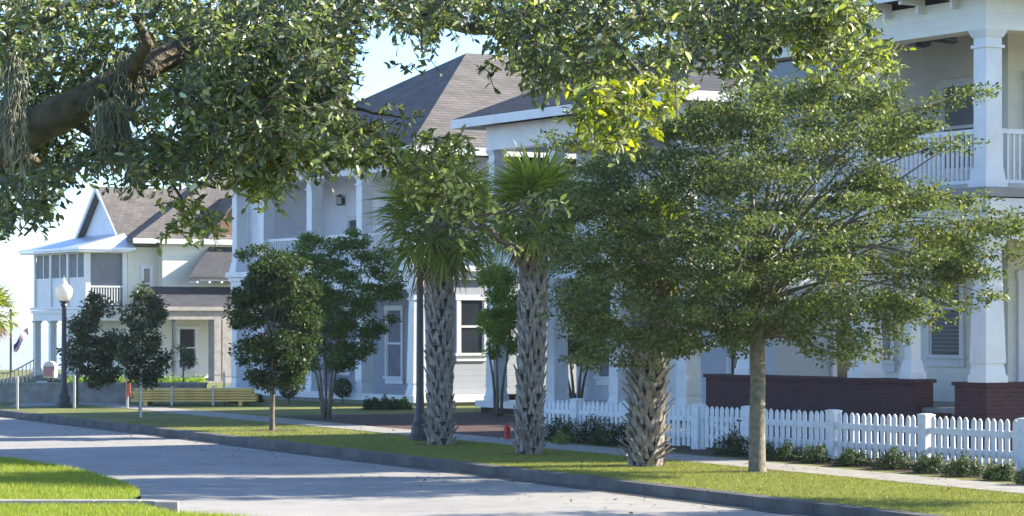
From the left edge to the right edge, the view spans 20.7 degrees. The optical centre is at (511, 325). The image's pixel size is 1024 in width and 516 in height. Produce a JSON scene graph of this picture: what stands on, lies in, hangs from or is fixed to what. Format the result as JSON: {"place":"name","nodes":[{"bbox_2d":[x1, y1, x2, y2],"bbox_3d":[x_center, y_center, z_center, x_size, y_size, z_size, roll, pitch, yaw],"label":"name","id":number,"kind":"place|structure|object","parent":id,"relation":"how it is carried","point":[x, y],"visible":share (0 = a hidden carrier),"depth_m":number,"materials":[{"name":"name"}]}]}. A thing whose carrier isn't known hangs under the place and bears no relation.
{"place":"outdoors","nodes":[
{"label":"outdoors","id":0,"kind":"place"},
{"bbox_2d":[0,328,61,369],"bbox_3d":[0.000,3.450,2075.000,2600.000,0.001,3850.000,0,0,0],"label":"sea","id":1,"kind":"structure","parent":0,"point":[22,355],"depth_m":411.07,"materials":[{"name":"liquid"}]},
{"bbox_2d":[9,402,57,406],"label":"driveway","id":2,"kind":"structure","parent":0,"point":[24,404],"depth_m":76.33,"materials":[{"name":"concrete"}]},
{"bbox_2d":[0,455,140,499],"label":"lawn","id":3,"kind":"structure","parent":0,"point":[138,497],"depth_m":36.82,"materials":[{"name":"green plant"}]},
{"bbox_2d":[0,500,267,515],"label":"foreground lawn","id":4,"kind":"structure","parent":0,"point":[87,514],"depth_m":32.11,"materials":[{"name":"green plant"}]},
{"bbox_2d":[0,0,916,260],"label":"live oak","id":5,"kind":"object","parent":4,"relation":"on","point":[243,120],"visible":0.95,"depth_m":11.29,"materials":[{"name":"green plant"}]},
{"bbox_2d":[0,52,33,195],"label":"spanish moss","id":6,"kind":"object","parent":5,"relation":"hanging from","point":[13,116],"visible":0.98,"depth_m":10.98,"materials":[{"name":"plant"}]},
{"bbox_2d":[86,96,141,182],"bbox_3d":[-1.680,-0.782,11.776,0.221,0.366,0.302,0,0,-24],"label":"spanish moss","id":7,"kind":"object","parent":5,"relation":"hanging from","point":[110,120],"visible":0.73,"depth_m":11.70,"materials":[{"name":"plant"}]},
{"bbox_2d":[101,52,155,129],"bbox_3d":[-1.627,-0.985,11.809,0.200,0.340,0.173,0,0,34],"label":"spanish moss","id":8,"kind":"object","parent":5,"relation":"hanging from","point":[122,88],"visible":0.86,"depth_m":11.78,"materials":[{"name":"plant"}]},
{"bbox_2d":[0,0,713,327],"label":"sky","id":9,"kind":"structure","parent":0,"point":[16,269],"materials":[{"name":"white"}]},
{"bbox_2d":[0,417,791,515],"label":"road","id":10,"kind":"structure","parent":0,"point":[189,476],"depth_m":40.45,"materials":[{"name":"grey asphalt"}]},
{"bbox_2d":[0,499,178,511],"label":"curb","id":11,"kind":"structure","parent":10,"relation":"on","point":[173,504],"depth_m":33.58,"materials":[{"name":"concrete"}]},
{"bbox_2d":[0,415,824,515],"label":"gutter","id":12,"kind":"object","parent":10,"relation":"on","point":[608,490],"visible":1,"depth_m":42.74,"materials":[{"name":"concrete"}]},
{"bbox_2d":[6,417,1008,513],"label":"fallen leaves","id":13,"kind":"object","parent":10,"relation":"on","point":[571,500],"visible":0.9,"depth_m":44.68,"materials":[{"name":"brown plant"}]},
{"bbox_2d":[0,369,1023,515],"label":"lawn","id":14,"kind":"structure","parent":0,"point":[283,407],"depth_m":65.08,"materials":[{"name":"green plant"}]},
{"bbox_2d":[9,309,12,371],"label":"flagpole","id":15,"kind":"object","parent":14,"relation":"on","point":[11,310],"visible":0.58,"depth_m":126.50,"materials":[{"name":"grey metal"}]},
{"bbox_2d":[13,327,28,353],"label":"flag","id":16,"kind":"object","parent":15,"relation":"attached to","point":[22,336],"visible":1,"depth_m":126.57,"materials":[{"name":"fabric"}]},
{"bbox_2d":[0,279,26,377],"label":"sabal palm","id":17,"kind":"object","parent":14,"relation":"on","point":[4,302],"visible":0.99,"depth_m":88.54,"materials":[{"name":"green plant"}]},
{"bbox_2d":[16,376,17,409],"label":"stake","id":18,"kind":"object","parent":14,"relation":"on","point":[16,392],"visible":0.82,"depth_m":71.98,"materials":[{"name":"white wood"}]},
{"bbox_2d":[0,359,34,381],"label":"stair rail","id":19,"kind":"object","parent":14,"relation":"on","point":[7,373],"visible":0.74,"depth_m":102.36,"materials":[{"name":"grey wood"}]},
{"bbox_2d":[43,361,56,381],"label":"mailbox","id":20,"kind":"object","parent":14,"relation":"on","point":[50,369],"visible":0.88,"depth_m":93.18,"materials":[{"name":"metal"}]},
{"bbox_2d":[55,278,72,407],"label":"street lamp","id":21,"kind":"object","parent":14,"relation":"on","point":[63,291],"visible":0.99,"depth_m":73.70,"materials":[{"name":"black metal"}]},
{"bbox_2d":[73,376,75,408],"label":"stake","id":22,"kind":"object","parent":14,"relation":"on","point":[74,392],"visible":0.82,"depth_m":72.68,"materials":[{"name":"white wood"}]},
{"bbox_2d":[56,290,125,404],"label":"young magnolia","id":23,"kind":"object","parent":14,"relation":"on","point":[101,354],"visible":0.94,"depth_m":75.76,"materials":[{"name":"green plant"}]},
{"bbox_2d":[0,382,207,402],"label":"retaining wall","id":24,"kind":"structure","parent":14,"relation":"on","point":[50,392],"depth_m":78.58,"materials":[{"name":"concrete"}]},
{"bbox_2d":[0,176,232,382],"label":"gabled house","id":25,"kind":"structure","parent":14,"relation":"on","point":[110,249],"depth_m":131.69,"materials":[{"name":"white paint"}]},
{"bbox_2d":[140,265,153,302],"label":"window","id":26,"kind":"structure","parent":25,"relation":"in","point":[146,271],"depth_m":131.48,"materials":[{"name":"white glass"}]},
{"bbox_2d":[176,326,198,370],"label":"window","id":27,"kind":"structure","parent":25,"relation":"in","point":[187,335],"depth_m":131.90,"materials":[{"name":"white glass"}]},
{"bbox_2d":[67,372,206,381],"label":"ground cover","id":28,"kind":"object","parent":14,"relation":"on","point":[195,379],"visible":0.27,"depth_m":111.65,"materials":[{"name":"green plant"}]},
{"bbox_2d":[139,369,141,417],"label":"stake","id":29,"kind":"object","parent":14,"relation":"on","point":[140,401],"visible":0.82,"depth_m":65.69,"materials":[{"name":"white wood"}]},
{"bbox_2d":[113,280,175,416],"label":"young magnolia","id":30,"kind":"object","parent":14,"relation":"on","point":[156,313],"visible":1,"depth_m":65.82,"materials":[{"name":"green plant"}]},
{"bbox_2d":[143,402,152,405],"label":"bearer","id":31,"kind":"object","parent":14,"relation":"on","point":[147,403],"visible":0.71,"depth_m":75.52,"materials":[{"name":"yellow wood"}]},
{"bbox_2d":[131,399,256,401],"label":"lumber board","id":32,"kind":"object","parent":31,"relation":"on","point":[196,400],"visible":1,"depth_m":75.51,"materials":[{"name":"yellow wood"}]},
{"bbox_2d":[134,397,256,398],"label":"lumber board","id":33,"kind":"object","parent":32,"relation":"on","point":[197,397],"visible":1,"depth_m":75.52,"materials":[{"name":"yellow wood"}]},
{"bbox_2d":[134,394,255,395],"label":"lumber board","id":34,"kind":"object","parent":33,"relation":"on","point":[196,394],"visible":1,"depth_m":75.51,"materials":[{"name":"yellow wood"}]},
{"bbox_2d":[131,391,252,393],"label":"lumber board","id":35,"kind":"object","parent":34,"relation":"on","point":[194,392],"visible":0.86,"depth_m":75.50,"materials":[{"name":"yellow wood"}]},
{"bbox_2d":[146,389,253,390],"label":"lumber board","id":36,"kind":"object","parent":35,"relation":"on","point":[200,390],"visible":0.71,"depth_m":75.51,"materials":[{"name":"yellow wood"}]},
{"bbox_2d":[171,386,174,404],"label":"strap","id":37,"kind":"object","parent":14,"relation":"on","point":[172,395],"visible":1,"depth_m":75.48,"materials":[{"name":"white metal"}]},
{"bbox_2d":[173,343,198,381],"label":"street tree","id":38,"kind":"object","parent":14,"relation":"on","point":[189,360],"visible":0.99,"depth_m":88.50,"materials":[{"name":"green plant"}]},
{"bbox_2d":[212,386,215,404],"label":"strap","id":39,"kind":"object","parent":14,"relation":"on","point":[213,395],"visible":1,"depth_m":75.48,"materials":[{"name":"white metal"}]},
{"bbox_2d":[223,372,224,404],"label":"stake","id":40,"kind":"object","parent":14,"relation":"on","point":[223,383],"visible":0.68,"depth_m":76.37,"materials":[{"name":"grey wood"}]},
{"bbox_2d":[249,393,263,402],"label":"shrub","id":41,"kind":"object","parent":14,"relation":"on","point":[260,398],"visible":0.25,"depth_m":78.68,"materials":[{"name":"green plant"}]},
{"bbox_2d":[222,242,325,430],"bbox_3d":[-4.860,0.235,57.435,2.089,3.931,2.225,0,0,37],"label":"street tree","id":42,"kind":"object","parent":14,"relation":"on","point":[274,270],"visible":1,"depth_m":57.18,"materials":[{"name":"green plant"}]},
{"bbox_2d":[278,382,298,403],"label":"topiary","id":43,"kind":"object","parent":14,"relation":"on","point":[290,394],"visible":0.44,"depth_m":77.10,"materials":[{"name":"green plant"}]},
{"bbox_2d":[334,377,352,402],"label":"topiary","id":44,"kind":"object","parent":14,"relation":"on","point":[342,391],"visible":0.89,"depth_m":77.83,"materials":[{"name":"green plant"}]},
{"bbox_2d":[361,395,379,409],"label":"shrub","id":45,"kind":"object","parent":14,"relation":"on","point":[368,404],"visible":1,"depth_m":71.87,"materials":[{"name":"green plant"}]},
{"bbox_2d":[373,394,397,409],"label":"shrub","id":46,"kind":"object","parent":14,"relation":"on","point":[386,403],"visible":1,"depth_m":71.53,"materials":[{"name":"green plant"}]},
{"bbox_2d":[207,53,575,406],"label":"hip roof house","id":47,"kind":"structure","parent":14,"relation":"on","point":[458,89],"depth_m":80.29,"materials":[{"name":"white"}]},
{"bbox_2d":[333,306,351,374],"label":"window","id":48,"kind":"structure","parent":47,"relation":"in","point":[344,373],"depth_m":83.41,"materials":[{"name":"white glass"}]},
{"bbox_2d":[346,215,355,233],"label":"window","id":49,"kind":"structure","parent":47,"relation":"in","point":[350,220],"depth_m":83.53,"materials":[{"name":"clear glass"}]},
{"bbox_2d":[383,305,404,383],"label":"window","id":50,"kind":"structure","parent":47,"relation":"in","point":[394,341],"depth_m":80.73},
{"bbox_2d":[424,305,431,390],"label":"window","id":51,"kind":"structure","parent":47,"relation":"in","point":[426,328],"depth_m":79.01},
{"bbox_2d":[454,219,468,258],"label":"window","id":52,"kind":"structure","parent":47,"relation":"in","point":[462,228],"depth_m":77.56,"materials":[{"name":"grey glass"}]},
{"bbox_2d":[454,295,487,360],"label":"window","id":53,"kind":"structure","parent":47,"relation":"in","point":[468,343],"depth_m":75.84,"materials":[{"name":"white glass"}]},
{"bbox_2d":[393,396,412,409],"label":"shrub","id":54,"kind":"object","parent":14,"relation":"on","point":[403,404],"visible":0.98,"depth_m":71.86,"materials":[{"name":"green plant"}]},
{"bbox_2d":[408,215,427,440],"bbox_3d":[-1.723,-0.050,52.439,0.470,4.500,0.463,0,0,0],"label":"street lamp","id":55,"kind":"object","parent":14,"relation":"on","point":[418,433],"visible":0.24,"depth_m":52.38,"materials":[{"name":"black metal"}]},
{"bbox_2d":[359,144,515,445],"bbox_3d":[-1.201,-0.559,50.503,3.244,5.618,3.282,0,0,0],"label":"sabal palm","id":56,"kind":"object","parent":14,"relation":"on","point":[442,263],"visible":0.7,"depth_m":50.28,"materials":[{"name":"green plant"}]},
{"bbox_2d":[0,409,944,515],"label":"kerb","id":57,"kind":"structure","parent":14,"relation":"on","point":[778,503],"depth_m":41.87,"materials":[{"name":"concrete"}]},
{"bbox_2d":[473,258,519,415],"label":"crape myrtle","id":58,"kind":"object","parent":14,"relation":"on","point":[498,323],"visible":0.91,"depth_m":66.66,"materials":[{"name":"green plant"}]},
{"bbox_2d":[469,137,601,454],"bbox_3d":[0.467,-0.481,46.905,2.648,5.462,2.628,0,0,0],"label":"sabal palm","id":59,"kind":"object","parent":14,"relation":"on","point":[520,180],"visible":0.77,"depth_m":46.67,"materials":[{"name":"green plant"}]},
{"bbox_2d":[93,415,1023,515],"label":"grass","id":60,"kind":"structure","parent":14,"relation":"on","point":[867,497],"depth_m":39.91,"materials":[{"name":"green plant"}]},
{"bbox_2d":[550,428,571,443],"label":"shrub","id":61,"kind":"object","parent":14,"relation":"on","point":[559,439],"visible":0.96,"depth_m":50.62,"materials":[{"name":"green plant"}]},
{"bbox_2d":[546,278,610,398],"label":"crape myrtle","id":62,"kind":"object","parent":14,"relation":"on","point":[572,345],"visible":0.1,"depth_m":69.79,"materials":[{"name":"green plant"}]},
{"bbox_2d":[249,412,1023,480],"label":"mulch","id":63,"kind":"object","parent":14,"relation":"on","point":[481,424],"visible":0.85,"depth_m":60.95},
{"bbox_2d":[268,227,409,418],"bbox_3d":[-4.042,-0.050,64.923,3.353,4.512,2.764,0,0,0],"label":"crape myrtle","id":64,"kind":"object","parent":63,"relation":"on","point":[342,325],"visible":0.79,"depth_m":64.61,"materials":[{"name":"green plant"}]},
{"bbox_2d":[542,414,572,440],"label":"hedge shrub","id":65,"kind":"object","parent":63,"relation":"on","point":[554,431],"visible":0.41,"depth_m":52.35,"materials":[{"name":"green plant"}]},
{"bbox_2d":[562,414,609,442],"bbox_3d":[1.399,1.893,51.528,0.962,0.568,0.636,0,0,0],"label":"hedge shrub","id":66,"kind":"object","parent":63,"relation":"on","point":[584,437],"visible":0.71,"depth_m":51.46,"materials":[{"name":"green plant"}]},
{"bbox_2d":[590,416,628,444],"bbox_3d":[1.825,1.905,50.506,0.841,0.546,0.636,0,0,0],"label":"hedge shrub","id":67,"kind":"object","parent":63,"relation":"on","point":[603,433],"visible":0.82,"depth_m":50.41,"materials":[{"name":"green plant"}]},
{"bbox_2d":[542,398,706,448],"bbox_3d":[1.800,1.750,51.331,0.196,0.800,6.066,0,0,-30],"label":"picket fence","id":68,"kind":"object","parent":63,"relation":"on","point":[575,408],"visible":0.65,"depth_m":50.96,"materials":[{"name":"paint"}]},
{"bbox_2d":[700,406,740,447],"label":"picket gate","id":69,"kind":"structure","parent":68,"relation":"attached to","point":[707,420],"depth_m":48.25,"materials":[{"name":"paint"}]},
{"bbox_2d":[710,425,748,455],"bbox_3d":[3.666,1.904,46.280,0.791,0.550,0.627,0,0,0],"label":"hedge shrub","id":70,"kind":"object","parent":63,"relation":"on","point":[735,448],"visible":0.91,"depth_m":46.20,"materials":[{"name":"green plant"}]},
{"bbox_2d":[746,440,777,458],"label":"shrub","id":71,"kind":"object","parent":63,"relation":"on","point":[769,447],"visible":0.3,"depth_m":45.12,"materials":[{"name":"green plant"}]},
{"bbox_2d":[767,439,804,460],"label":"shrub","id":72,"kind":"object","parent":63,"relation":"on","point":[793,454],"visible":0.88,"depth_m":44.56,"materials":[{"name":"green plant"}]},
{"bbox_2d":[800,443,831,463],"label":"shrub","id":73,"kind":"object","parent":63,"relation":"on","point":[814,454],"visible":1,"depth_m":43.75,"materials":[{"name":"green plant"}]},
{"bbox_2d":[830,446,870,466],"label":"shrub","id":74,"kind":"object","parent":63,"relation":"on","point":[853,458],"visible":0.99,"depth_m":42.77,"materials":[{"name":"green plant"}]},
{"bbox_2d":[741,406,1023,471],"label":"picket fence","id":75,"kind":"object","parent":63,"relation":"on","point":[926,429],"visible":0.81,"depth_m":43.79,"materials":[{"name":"paint"}]},
{"bbox_2d":[870,444,914,469],"bbox_3d":[5.726,1.969,41.924,0.729,0.415,0.588,0,0,-26],"label":"shrub","id":76,"kind":"object","parent":63,"relation":"on","point":[888,460],"visible":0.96,"depth_m":41.83,"materials":[{"name":"green plant"}]},
{"bbox_2d":[912,451,946,473],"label":"shrub","id":77,"kind":"object","parent":63,"relation":"on","point":[931,465],"visible":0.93,"depth_m":40.80,"materials":[{"name":"green plant"}]},
{"bbox_2d":[941,450,984,476],"bbox_3d":[6.453,1.971,39.890,0.692,0.410,0.610,0,0,0],"label":"shrub","id":78,"kind":"object","parent":63,"relation":"on","point":[970,468],"visible":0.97,"depth_m":39.82,"materials":[{"name":"green plant"}]},
{"bbox_2d":[982,460,1017,481],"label":"shrub","id":79,"kind":"object","parent":63,"relation":"on","point":[996,472],"visible":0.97,"depth_m":38.87,"materials":[{"name":"green plant"}]},
{"bbox_2d":[1012,467,1023,484],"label":"shrub","id":80,"kind":"object","parent":63,"relation":"on","point":[1020,481],"visible":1,"depth_m":37.69,"materials":[{"name":"green plant"}]},
{"bbox_2d":[588,171,711,466],"bbox_3d":[2.109,-0.070,42.876,2.217,4.640,2.531,0,0,0],"label":"sabal palm","id":81,"kind":"object","parent":14,"relation":"on","point":[647,429],"visible":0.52,"depth_m":42.65,"materials":[{"name":"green plant"}]},
{"bbox_2d":[451,36,850,423],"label":"porch house","id":82,"kind":"structure","parent":14,"relation":"on","point":[522,119],"depth_m":66.58,"materials":[{"name":"white"}]},
{"bbox_2d":[588,154,611,233],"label":"window","id":83,"kind":"structure","parent":82,"relation":"in","point":[589,155],"depth_m":69.90,"materials":[{"name":"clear glass"}]},
{"bbox_2d":[593,300,610,384],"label":"window","id":84,"kind":"structure","parent":82,"relation":"in","point":[602,378],"depth_m":69.54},
{"bbox_2d":[657,147,679,196],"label":"window","id":85,"kind":"structure","parent":82,"relation":"in","point":[658,147],"depth_m":67.01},
{"bbox_2d":[665,324,676,403],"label":"door","id":86,"kind":"structure","parent":82,"relation":"in","point":[672,376],"depth_m":66.83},
{"bbox_2d":[723,139,738,203],"bbox_3d":[5.221,-3.370,64.372,0.080,1.840,1.210,0,0,-30],"label":"window","id":87,"kind":"structure","parent":82,"relation":"in","point":[727,144],"depth_m":64.68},
{"bbox_2d":[726,298,737,373],"bbox_3d":[5.270,0.280,64.285,0.080,1.940,1.210,0,0,-30],"label":"window","id":88,"kind":"structure","parent":82,"relation":"in","point":[731,363],"depth_m":64.66,"materials":[{"name":"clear glass"}]},
{"bbox_2d":[831,296,850,376],"bbox_3d":[7.817,0.280,64.323,1.210,1.940,0.080,0,0,-30],"label":"window","id":89,"kind":"structure","parent":82,"relation":"in","point":[842,371],"depth_m":64.16,"materials":[{"name":"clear glass"}]},
{"bbox_2d":[527,70,1023,471],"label":"street tree","id":90,"kind":"object","parent":14,"relation":"on","point":[745,272],"visible":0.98,"depth_m":40.36,"materials":[{"name":"green plant"}]},
{"bbox_2d":[669,0,1023,454],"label":"porch house","id":91,"kind":"structure","parent":14,"relation":"on","point":[970,367],"depth_m":49.40,"materials":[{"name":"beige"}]},
{"bbox_2d":[879,86,897,176],"bbox_3d":[6.975,-3.610,53.510,0.110,1.860,1.200,0,0,-30],"label":"window","id":92,"kind":"structure","parent":91,"relation":"in","point":[897,86],"depth_m":53.06,"materials":[{"name":"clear glass"}]},
{"bbox_2d":[880,255,897,371],"bbox_3d":[7.000,-0.235,53.467,0.110,2.210,1.100,0,0,-30],"label":"window","id":93,"kind":"structure","parent":91,"relation":"in","point":[889,366],"depth_m":53.19,"materials":[{"name":"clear glass"}]},
{"bbox_2d":[907,37,958,47],"bbox_3d":[7.390,-5.150,50.312,1.400,0.300,1.403,0,0,-17],"label":"ceiling fan","id":94,"kind":"object","parent":91,"relation":"hanging from","point":[925,44],"visible":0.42,"depth_m":50.22,"materials":[{"name":"metal"}]},
{"bbox_2d":[922,254,966,366],"bbox_3d":[7.992,-0.295,51.730,0.110,2.090,1.200,0,0,-30],"label":"window","id":95,"kind":"structure","parent":91,"relation":"in","point":[946,348],"depth_m":51.70,"materials":[{"name":"white glass"}]},
{"bbox_2d":[936,77,973,180],"bbox_3d":[8.190,-3.610,51.383,0.110,1.860,1.250,0,0,-30],"label":"window","id":96,"kind":"structure","parent":91,"relation":"in","point":[963,119],"depth_m":51.45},
{"bbox_2d":[1015,270,1023,381],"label":"door","id":97,"kind":"structure","parent":91,"relation":"in","point":[1019,275],"depth_m":50.31,"materials":[{"name":"grey"}]},
{"bbox_2d":[1021,71,1023,179],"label":"window","id":98,"kind":"structure","parent":91,"relation":"in","point":[1022,169],"depth_m":50.41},
{"bbox_2d":[70,402,1023,493],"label":"sidewalk","id":99,"kind":"structure","parent":0,"point":[960,483],"depth_m":45.87,"materials":[{"name":"concrete"}]},
{"bbox_2d":[503,424,510,438],"bbox_3d":[-0.091,2.007,52.993,0.161,0.310,0.157,0,0,0],"label":"fire hydrant","id":100,"kind":"object","parent":99,"relation":"on","point":[507,429],"visible":0.91,"depth_m":52.95,"materials":[{"name":"red metal"}]},
{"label":"lumber board","id":101,"kind":"object","parent":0,"visible":0},
{"bbox_2d":[135,396,258,398],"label":"lumber board","id":102,"kind":"object","parent":101,"relation":"on","point":[200,396],"visible":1,"depth_m":75.86,"materials":[{"name":"brown wood"}]},
{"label":"lumber board","id":103,"kind":"object","parent":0,"visible":0},
{"bbox_2d":[135,388,239,390],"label":"lumber board","id":104,"kind":"object","parent":103,"relation":"on","point":[137,389],"visible":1,"depth_m":75.89,"materials":[{"name":"brown wood"}]},
{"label":"stake","id":105,"kind":"object","parent":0,"visible":0},
{"bbox_2d":[126,381,131,399],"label":"ribbon","id":106,"kind":"object","parent":105,"relation":"attached to","point":[128,389],"visible":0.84,"depth_m":72.98,"materials":[{"name":"red fabric"}]},
{"bbox_2d":[173,375,218,377],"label":"rope","id":107,"kind":"object","parent":105,"relation":"attached to","point":[196,376],"visible":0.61,"depth_m":75.39,"materials":[{"name":"white"}]}
]}

